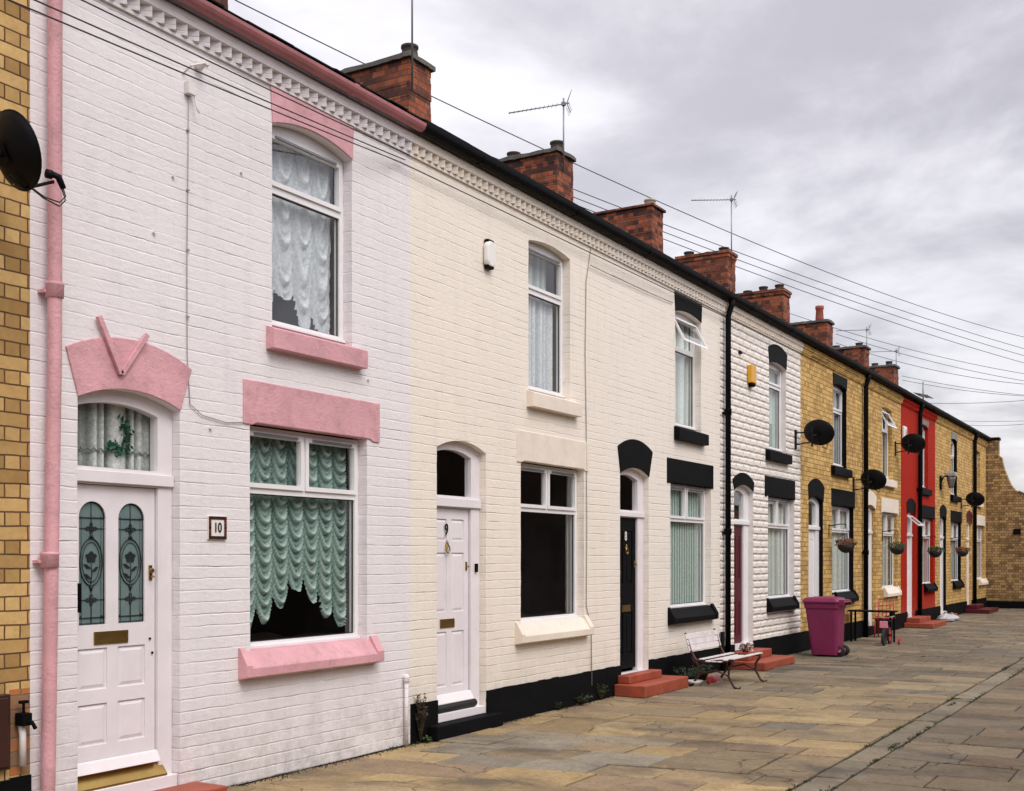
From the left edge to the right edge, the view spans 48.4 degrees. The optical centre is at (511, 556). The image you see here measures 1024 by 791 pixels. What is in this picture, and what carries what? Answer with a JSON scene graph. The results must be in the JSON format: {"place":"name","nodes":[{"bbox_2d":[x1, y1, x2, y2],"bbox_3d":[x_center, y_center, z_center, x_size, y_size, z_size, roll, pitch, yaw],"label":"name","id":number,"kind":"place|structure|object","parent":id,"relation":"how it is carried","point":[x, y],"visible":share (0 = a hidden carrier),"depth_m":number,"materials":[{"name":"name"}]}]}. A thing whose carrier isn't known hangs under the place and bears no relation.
{"place":"outdoors","nodes":[
{"label":"outdoors","id":0,"kind":"place"},
{"bbox_2d":[0,0,36,790],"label":"terraced house","id":1,"kind":"structure","parent":0,"point":[16,721],"depth_m":7.32,"materials":[{"name":"yellow brick"}]},
{"bbox_2d":[0,109,65,206],"bbox_3d":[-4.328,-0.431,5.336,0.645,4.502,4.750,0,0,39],"label":"satellite dish","id":2,"kind":"object","parent":1,"relation":"attached to","point":[20,161],"visible":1,"depth_m":6.81,"materials":[{"name":"grey metal"}]},
{"bbox_2d":[227,608,1023,790],"bbox_3d":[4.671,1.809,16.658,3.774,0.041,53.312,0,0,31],"label":"pavement","id":3,"kind":"structure","parent":0,"point":[805,716],"depth_m":11.75,"materials":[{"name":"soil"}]},
{"bbox_2d":[30,0,426,790],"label":"terraced house","id":4,"kind":"structure","parent":3,"relation":"on","point":[218,440],"depth_m":8.77,"materials":[{"name":"white brick"}]},
{"bbox_2d":[77,484,154,763],"bbox_3d":[-2.835,0.498,8.123,0.100,2.005,0.743,0,0,31],"label":"door","id":5,"kind":"structure","parent":4,"relation":"in","point":[116,524],"depth_m":8.14,"materials":[{"name":"white paint"}]},
{"bbox_2d":[8,0,399,161],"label":"overhead wire","id":6,"kind":"object","parent":4,"relation":"attached to","point":[188,75],"visible":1,"depth_m":7.82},
{"bbox_2d":[34,0,404,159],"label":"overhead wire","id":7,"kind":"object","parent":4,"relation":"attached to","point":[204,74],"visible":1,"depth_m":8.07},
{"bbox_2d":[81,0,409,155],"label":"overhead wire","id":8,"kind":"object","parent":4,"relation":"attached to","point":[234,73],"visible":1,"depth_m":8.55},
{"bbox_2d":[250,426,359,648],"bbox_3d":[-1.845,-0.160,9.854,0.171,1.820,1.491,0,0,31],"label":"window","id":9,"kind":"structure","parent":4,"relation":"in","point":[299,494],"depth_m":9.92,"materials":[{"name":"white plastic"}]},
{"bbox_2d":[272,126,344,343],"bbox_3d":[-1.835,-2.782,9.870,0.171,1.723,1.023,0,0,31],"label":"window","id":10,"kind":"structure","parent":4,"relation":"in","point":[302,210],"depth_m":9.99,"materials":[{"name":"white plastic"}]},
{"bbox_2d":[415,693,428,741],"bbox_3d":[-0.872,1.559,11.027,0.164,0.484,0.169,0,0,-19],"label":"weed","id":11,"kind":"object","parent":3,"relation":"on","point":[420,717],"visible":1,"depth_m":11.02,"materials":[{"name":"green plant"}]},
{"bbox_2d":[421,735,431,741],"bbox_3d":[-0.830,1.767,11.065,0.135,0.070,0.174,0,0,-13],"label":"weed","id":12,"kind":"object","parent":3,"relation":"on","point":[426,739],"visible":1,"depth_m":11.07,"materials":[{"name":"green plant"}]},
{"bbox_2d":[341,43,618,743],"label":"terraced house","id":13,"kind":"structure","parent":3,"relation":"on","point":[507,488],"depth_m":12.48,"materials":[{"name":"beige paint"}]},
{"bbox_2d":[411,0,412,91],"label":"tv aerial","id":14,"kind":"object","parent":13,"relation":"attached to","point":[411,45],"visible":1,"depth_m":15.78,"materials":[{"name":"grey metal"}]},
{"bbox_2d":[437,508,468,694],"bbox_3d":[-0.650,0.485,11.743,0.085,1.970,0.710,0,0,31],"label":"door","id":15,"kind":"structure","parent":13,"relation":"in","point":[452,524],"depth_m":11.81,"materials":[{"name":"white paint"}]},
{"bbox_2d":[484,239,495,269],"bbox_3d":[-0.238,-3.220,12.130,0.072,0.310,0.170,0,0,31],"label":"alarm box","id":16,"kind":"object","parent":13,"relation":"attached to","point":[489,254],"visible":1,"depth_m":12.08,"materials":[{"name":"white plastic"}]},
{"bbox_2d":[528,242,564,397],"bbox_3d":[0.279,-2.782,13.428,0.243,1.723,0.986,0,0,31],"label":"window","id":17,"kind":"structure","parent":13,"relation":"in","point":[541,302],"depth_m":13.60,"materials":[{"name":"white plastic"}]},
{"bbox_2d":[521,463,578,622],"bbox_3d":[0.459,-0.160,13.630,0.146,1.820,1.861,0,0,31],"label":"window","id":18,"kind":"structure","parent":13,"relation":"in","point":[545,508],"depth_m":14.02,"materials":[{"name":"white plastic"}]},
{"bbox_2d":[235,633,879,786],"bbox_3d":[8.183,1.796,25.901,0.208,0.013,43.192,0,0,31],"label":"grit","id":19,"kind":"object","parent":3,"relation":"on","point":[281,775],"visible":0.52,"depth_m":10.18,"materials":[{"name":"soil"}]},
{"bbox_2d":[577,693,592,704],"bbox_3d":[0.877,1.733,13.849,0.235,0.138,0.243,0,0,-24],"label":"weed","id":20,"kind":"object","parent":3,"relation":"on","point":[584,699],"visible":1,"depth_m":13.86,"materials":[{"name":"green plant"}]},
{"bbox_2d":[596,684,607,698],"bbox_3d":[1.129,1.692,14.349,0.185,0.218,0.173,0,0,-4],"label":"weed","id":21,"kind":"object","parent":3,"relation":"on","point":[600,694],"visible":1,"depth_m":14.34,"materials":[{"name":"green plant"}]},
{"bbox_2d":[498,140,731,697],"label":"terraced house","id":22,"kind":"structure","parent":3,"relation":"on","point":[662,476],"depth_m":16.05,"materials":[{"name":"white brick"}]},
{"bbox_2d":[509,90,571,172],"bbox_3d":[0.475,-7.289,19.527,1.078,1.377,0.320,0,0,-7],"label":"tv aerial","id":23,"kind":"object","parent":22,"relation":"attached to","point":[563,103],"visible":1,"depth_m":19.56,"materials":[{"name":"grey metal"}]},
{"bbox_2d":[620,518,636,668],"bbox_3d":[1.509,0.487,15.304,0.085,2.025,0.690,0,0,31],"label":"door","id":24,"kind":"structure","parent":22,"relation":"in","point":[628,564],"depth_m":15.39,"materials":[{"name":"black paint"}]},
{"bbox_2d":[590,265,672,302],"bbox_3d":[1.643,-3.635,15.259,0.009,0.040,2.600,0,0,31],"label":"overhead wire","id":25,"kind":"object","parent":22,"relation":"attached to","point":[629,283],"visible":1,"depth_m":15.11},
{"bbox_2d":[670,484,705,607],"bbox_3d":[2.700,-0.160,17.303,0.120,1.820,2.081,0,0,31],"label":"window","id":26,"kind":"structure","parent":22,"relation":"in","point":[685,517],"depth_m":17.30,"materials":[{"name":"grey glass"}]},
{"bbox_2d":[675,312,707,430],"bbox_3d":[2.715,-2.767,17.151,0.355,1.693,1.502,0,0,31],"label":"window","id":27,"kind":"structure","parent":22,"relation":"in","point":[685,329],"depth_m":17.21,"materials":[{"name":"white plastic"}]},
{"bbox_2d":[227,613,1023,790],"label":"moss","id":28,"kind":"object","parent":3,"relation":"on","point":[891,747],"visible":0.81,"depth_m":11.59,"materials":[{"name":"green plant"}]},
{"bbox_2d":[671,666,700,679],"bbox_3d":[2.488,1.677,16.198,0.427,0.246,0.430,0,0,31],"label":"potted plant","id":29,"kind":"object","parent":3,"relation":"on","point":[686,671],"visible":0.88,"depth_m":16.13,"materials":[{"name":"green plant"}]},
{"bbox_2d":[688,679,702,685],"bbox_3d":[2.550,1.760,15.936,0.246,0.071,0.250,0,0,31],"label":"bowl","id":30,"kind":"object","parent":3,"relation":"on","point":[696,683],"visible":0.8,"depth_m":15.86,"materials":[{"name":"white ceramic"}]},
{"bbox_2d":[689,664,712,679],"bbox_3d":[2.760,1.684,16.676,0.382,0.232,0.340,0,0,31],"label":"potted plant","id":31,"kind":"object","parent":3,"relation":"on","point":[703,676],"visible":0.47,"depth_m":16.61,"materials":[{"name":"green plant"}]},
{"bbox_2d":[593,198,810,670],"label":"terraced house","id":32,"kind":"structure","parent":3,"relation":"on","point":[759,528],"depth_m":19.67,"materials":[{"name":"white brick"}]},
{"bbox_2d":[400,162,803,354],"bbox_3d":[2.230,-3.778,16.161,0.011,0.114,12.648,0,0,31],"label":"overhead wire","id":33,"kind":"object","parent":32,"relation":"attached to","point":[576,246],"visible":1,"depth_m":13.53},
{"bbox_2d":[734,525,741,643],"bbox_3d":[3.716,0.457,18.983,0.045,1.965,0.510,0,0,31],"label":"door","id":34,"kind":"structure","parent":32,"relation":"in","point":[737,529],"depth_m":19.04,"materials":[{"name":"red paint"}]},
{"bbox_2d":[738,641,753,651],"bbox_3d":[3.797,1.453,18.469,0.256,0.174,0.251,0,0,31],"label":"potted plant","id":35,"kind":"object","parent":32,"relation":"on","point":[743,647],"visible":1,"depth_m":18.43,"materials":[{"name":"white plant"}]},
{"bbox_2d":[747,364,755,386],"bbox_3d":[4.033,-3.040,19.165,0.133,0.360,0.240,0,0,31],"label":"alarm box","id":36,"kind":"object","parent":32,"relation":"attached to","point":[751,374],"visible":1,"depth_m":19.09,"materials":[{"name":"yellow plastic"}]},
{"bbox_2d":[769,363,781,451],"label":"window","id":37,"kind":"structure","parent":32,"relation":"in","point":[774,373],"depth_m":20.87,"materials":[{"name":"white plastic"}]},
{"bbox_2d":[768,497,789,598],"bbox_3d":[4.931,-0.160,21.008,0.146,1.820,2.155,0,0,31],"label":"window","id":38,"kind":"structure","parent":32,"relation":"in","point":[778,509],"depth_m":21.06,"materials":[{"name":"white glass"}]},
{"bbox_2d":[794,419,834,448],"bbox_3d":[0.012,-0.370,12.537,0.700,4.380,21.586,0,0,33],"label":"satellite dish","id":39,"kind":"object","parent":32,"relation":"attached to","point":[819,432],"visible":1,"depth_m":21.21,"materials":[{"name":"grey metal"}]},
{"bbox_2d":[712,675,722,681],"bbox_3d":[2.957,1.750,16.473,0.092,0.100,0.260,0,0,31],"label":"shoe","id":40,"kind":"object","parent":3,"relation":"on","point":[718,678],"visible":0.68,"depth_m":16.40,"materials":[{"name":"pink plastic"}]},
{"bbox_2d":[684,629,766,688],"bbox_3d":[3.044,1.436,16.175,0.831,0.763,1.220,0,0,31],"label":"garden bench","id":41,"kind":"object","parent":3,"relation":"on","point":[725,657],"visible":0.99,"depth_m":16.16,"materials":[{"name":"white metal"}]},
{"bbox_2d":[737,284,908,636],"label":"terraced house","id":42,"kind":"structure","parent":3,"relation":"on","point":[882,399],"depth_m":27.33,"materials":[{"name":"yellow brick"}]},
{"bbox_2d":[882,513,893,587],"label":"window","id":43,"kind":"structure","parent":42,"relation":"in","point":[887,519],"depth_m":28.28,"materials":[{"name":"white glass"}]},
{"bbox_2d":[882,408,896,478],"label":"window","id":44,"kind":"structure","parent":42,"relation":"in","point":[887,420],"depth_m":28.00,"materials":[{"name":"white plastic"}]},
{"bbox_2d":[882,530,906,554],"bbox_3d":[9.135,-0.350,27.073,0.479,0.600,0.474,0,0,-33],"label":"hanging basket","id":45,"kind":"object","parent":42,"relation":"attached to","point":[898,549],"visible":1,"depth_m":26.99,"materials":[{"name":"black plant"}]},
{"bbox_2d":[895,433,925,455],"bbox_3d":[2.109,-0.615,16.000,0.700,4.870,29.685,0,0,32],"label":"satellite dish","id":46,"kind":"object","parent":42,"relation":"attached to","point":[913,443],"visible":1,"depth_m":28.14,"materials":[{"name":"grey metal"}]},
{"bbox_2d":[802,596,851,656],"bbox_3d":[5.739,1.262,20.762,0.759,1.075,0.628,0,0,31],"label":"wheelie bin","id":47,"kind":"object","parent":3,"relation":"on","point":[825,615],"visible":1,"depth_m":20.55,"materials":[{"name":"purple plastic"}]},
{"bbox_2d":[789,305,946,628],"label":"terraced house","id":48,"kind":"structure","parent":3,"relation":"on","point":[919,586],"depth_m":30.37,"materials":[{"name":"red paint"}]},
{"bbox_2d":[902,426,906,437],"bbox_3d":[9.979,-3.160,28.974,0.081,0.320,0.300,0,0,31],"label":"alarm box","id":49,"kind":"object","parent":48,"relation":"attached to","point":[904,430],"visible":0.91,"depth_m":28.86,"materials":[{"name":"white plastic"}]},
{"bbox_2d":[907,537,908,613],"bbox_3d":[10.299,0.487,29.844,0.045,2.025,0.670,0,0,31],"label":"door","id":50,"kind":"structure","parent":48,"relation":"in","point":[907,537],"depth_m":30.06,"materials":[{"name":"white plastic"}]},
{"bbox_2d":[922,427,924,487],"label":"window","id":51,"kind":"structure","parent":48,"relation":"in","point":[923,431],"depth_m":31.66,"materials":[{"name":"white plastic"}]},
{"bbox_2d":[922,518,930,583],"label":"window","id":52,"kind":"structure","parent":48,"relation":"in","point":[926,529],"depth_m":32.28,"materials":[{"name":"white glass"}]},
{"bbox_2d":[922,536,944,557],"bbox_3d":[11.467,-0.280,30.903,0.511,0.600,0.450,0,0,-26],"label":"hanging basket","id":53,"kind":"object","parent":48,"relation":"attached to","point":[934,552],"visible":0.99,"depth_m":30.83,"materials":[{"name":"black plant"}]},
{"bbox_2d":[847,609,897,641],"bbox_3d":[7.634,1.465,24.151,0.960,0.670,0.420,0,0,31],"label":"garden table","id":54,"kind":"object","parent":3,"relation":"on","point":[891,612],"visible":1,"depth_m":24.08,"materials":[{"name":"black paint"}]},
{"bbox_2d":[873,599,895,636],"bbox_3d":[8.356,1.376,25.573,0.400,0.850,0.400,0,0,31],"label":"garden chair","id":55,"kind":"object","parent":3,"relation":"on","point":[882,605],"visible":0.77,"depth_m":25.71,"materials":[{"name":"red metal"}]},
{"bbox_2d":[875,615,900,645],"bbox_3d":[7.678,1.495,23.335,0.406,0.612,0.973,0,0,31],"label":"child bicycle","id":56,"kind":"object","parent":3,"relation":"on","point":[886,635],"visible":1,"depth_m":23.12,"materials":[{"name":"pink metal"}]},
{"bbox_2d":[833,342,968,617],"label":"terraced house","id":57,"kind":"structure","parent":3,"relation":"on","point":[949,433],"depth_m":34.34,"materials":[{"name":"yellow brick"}]},
{"bbox_2d":[836,325,870,356],"bbox_3d":[11.196,-7.088,37.379,1.126,1.076,0.320,0,0,-1],"label":"tv aerial","id":58,"kind":"object","parent":57,"relation":"attached to","point":[861,329],"visible":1,"depth_m":37.38,"materials":[{"name":"grey metal"}]},
{"bbox_2d":[913,382,932,398],"bbox_3d":[12.130,-4.775,33.575,0.406,0.750,1.001,0,0,31],"label":"tv aerial","id":59,"kind":"object","parent":57,"relation":"attached to","point":[922,395],"visible":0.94,"depth_m":33.47,"materials":[{"name":"grey metal"}]},
{"bbox_2d":[940,539,940,605],"bbox_3d":[12.520,0.487,33.508,0.045,2.025,0.600,0,0,31],"label":"door","id":60,"kind":"structure","parent":57,"relation":"in","point":[940,539],"depth_m":33.72,"materials":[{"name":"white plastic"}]},
{"bbox_2d":[939,472,956,489],"bbox_3d":[12.662,-2.205,33.101,0.440,0.510,0.420,0,0,31],"label":"wall lamp","id":61,"kind":"object","parent":57,"relation":"attached to","point":[950,476],"visible":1,"depth_m":33.02,"materials":[{"name":"metal"}]},
{"bbox_2d":[951,440,954,494],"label":"window","id":62,"kind":"structure","parent":57,"relation":"in","point":[952,443],"depth_m":35.40,"materials":[{"name":"white plastic"}]},
{"bbox_2d":[951,522,958,580],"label":"window","id":63,"kind":"structure","parent":57,"relation":"in","point":[954,526],"depth_m":35.91,"materials":[{"name":"grey glass"}]},
{"bbox_2d":[951,537,969,556],"bbox_3d":[13.567,-0.310,34.459,0.552,0.600,0.446,0,0,31],"label":"hanging basket","id":64,"kind":"object","parent":57,"relation":"attached to","point":[959,551],"visible":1,"depth_m":34.35,"materials":[{"name":"black plant"}]},
{"bbox_2d":[961,492,984,508],"bbox_3d":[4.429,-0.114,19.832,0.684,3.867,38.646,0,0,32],"label":"satellite dish","id":65,"kind":"object","parent":57,"relation":"attached to","point":[976,499],"visible":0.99,"depth_m":35.83,"materials":[{"name":"grey metal"}]},
{"bbox_2d":[792,658,1023,790],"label":"kerb","id":66,"kind":"structure","parent":3,"relation":"on","point":[835,775],"depth_m":11.36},
{"bbox_2d":[869,361,998,613],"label":"terraced house","id":67,"kind":"structure","parent":3,"relation":"on","point":[974,446],"depth_m":37.66,"materials":[{"name":"yellow brick"}]},
{"bbox_2d":[876,346,900,374],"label":"tv aerial","id":68,"kind":"object","parent":67,"relation":"attached to","point":[896,355],"visible":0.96,"depth_m":40.97,"materials":[{"name":"grey metal"}]},
{"bbox_2d":[977,526,980,578],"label":"window","id":69,"kind":"structure","parent":67,"relation":"in","point":[978,527],"depth_m":39.55,"materials":[{"name":"white plastic"}]},
{"bbox_2d":[936,611,954,621],"bbox_3d":[12.039,1.649,31.648,0.516,0.298,0.651,0,0,31],"label":"plastic bag","id":70,"kind":"object","parent":3,"relation":"on","point":[947,617],"visible":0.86,"depth_m":31.46,"materials":[{"name":"white plastic"}]},
{"bbox_2d":[986,437,1023,608],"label":"end wall","id":71,"kind":"structure","parent":3,"relation":"on","point":[1005,541],"depth_m":39.88,"materials":[{"name":"brown brick"}]},
{"bbox_2d":[228,0,1023,492],"label":"sky","id":72,"kind":"structure","parent":0,"point":[878,145],"materials":[{"name":"grey"}]},
{"bbox_2d":[235,0,1022,336],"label":"overhead wire","id":73,"kind":"object","parent":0,"point":[577,164],"visible":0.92,"depth_m":23.74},
{"bbox_2d":[706,676,717,683],"bbox_3d":[2.843,1.750,16.227,0.092,0.100,0.260,0,0,31],"label":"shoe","id":74,"kind":"object","parent":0,"point":[711,680],"visible":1,"depth_m":16.13,"materials":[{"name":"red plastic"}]},
{"bbox_2d":[492,156,1023,348],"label":"overhead wire","id":75,"kind":"object","parent":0,"point":[788,270],"visible":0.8,"depth_m":31.47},
{"bbox_2d":[675,247,869,651],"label":"terraced house","id":76,"kind":"structure","parent":0,"point":[831,380],"depth_m":23.81,"materials":[{"name":"yellow brick"}]},
{"bbox_2d":[691,191,737,266],"bbox_3d":[4.699,-7.623,26.519,1.076,1.746,0.320,0,0,-4],"label":"tv aerial","id":77,"kind":"object","parent":76,"relation":"attached to","point":[731,199],"visible":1,"depth_m":26.53,"materials":[{"name":"grey metal"}]},
{"bbox_2d":[808,530,813,596],"bbox_3d":[5.849,0.487,22.502,0.045,2.025,0.640,0,0,31],"label":"door","id":78,"kind":"structure","parent":76,"relation":"in","point":[810,533],"depth_m":22.61,"materials":[{"name":"white plastic"}]},
{"bbox_2d":[833,385,842,467],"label":"window","id":79,"kind":"structure","parent":76,"relation":"in","point":[837,393],"depth_m":24.42,"materials":[{"name":"white glass"}]},
{"bbox_2d":[832,506,849,592],"bbox_3d":[7.104,-0.160,24.594,0.146,1.820,2.466,0,0,31],"label":"window","id":80,"kind":"structure","parent":76,"relation":"in","point":[840,515],"depth_m":24.61,"materials":[{"name":"white plastic"}]},
{"bbox_2d":[828,524,856,552],"bbox_3d":[6.780,-0.380,23.198,0.471,0.600,0.483,0,0,-37],"label":"hanging basket","id":81,"kind":"object","parent":76,"relation":"attached to","point":[843,547],"visible":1,"depth_m":23.10,"materials":[{"name":"black plant"}]},
{"bbox_2d":[853,469,886,493],"bbox_3d":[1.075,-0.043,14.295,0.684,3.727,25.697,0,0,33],"label":"satellite dish","id":82,"kind":"object","parent":76,"relation":"attached to","point":[873,479],"visible":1,"depth_m":24.74,"materials":[{"name":"grey metal"}]},
{"bbox_2d":[573,197,1023,355],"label":"overhead wire","id":83,"kind":"object","parent":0,"point":[806,284],"visible":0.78,"depth_m":32.29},
{"bbox_2d":[581,206,1023,362],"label":"overhead wire","id":84,"kind":"object","parent":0,"point":[827,299],"visible":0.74,"depth_m":33.09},
{"bbox_2d":[790,313,1023,373],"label":"overhead wire","id":85,"kind":"object","parent":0,"point":[910,349],"visible":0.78,"depth_m":43.65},
{"bbox_2d":[833,670,1023,790],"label":"road","id":86,"kind":"structure","parent":0,"point":[985,759],"depth_m":10.35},
{"bbox_2d":[837,343,1019,383],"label":"overhead wire","id":87,"kind":"object","parent":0,"point":[940,371],"visible":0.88,"depth_m":44.06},
{"bbox_2d":[837,334,1022,380],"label":"overhead wire","id":88,"kind":"object","parent":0,"point":[931,361],"visible":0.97,"depth_m":43.86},
{"bbox_2d":[904,380,1018,395],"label":"overhead wire","id":89,"kind":"object","parent":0,"point":[964,390],"visible":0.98,"depth_m":50.79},
{"bbox_2d":[904,376,1019,394],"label":"overhead wire","id":90,"kind":"object","parent":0,"point":[963,387],"visible":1,"depth_m":50.80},
{"bbox_2d":[932,400,1023,403],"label":"overhead wire","id":91,"kind":"object","parent":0,"point":[962,403],"visible":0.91,"depth_m":53.01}
]}

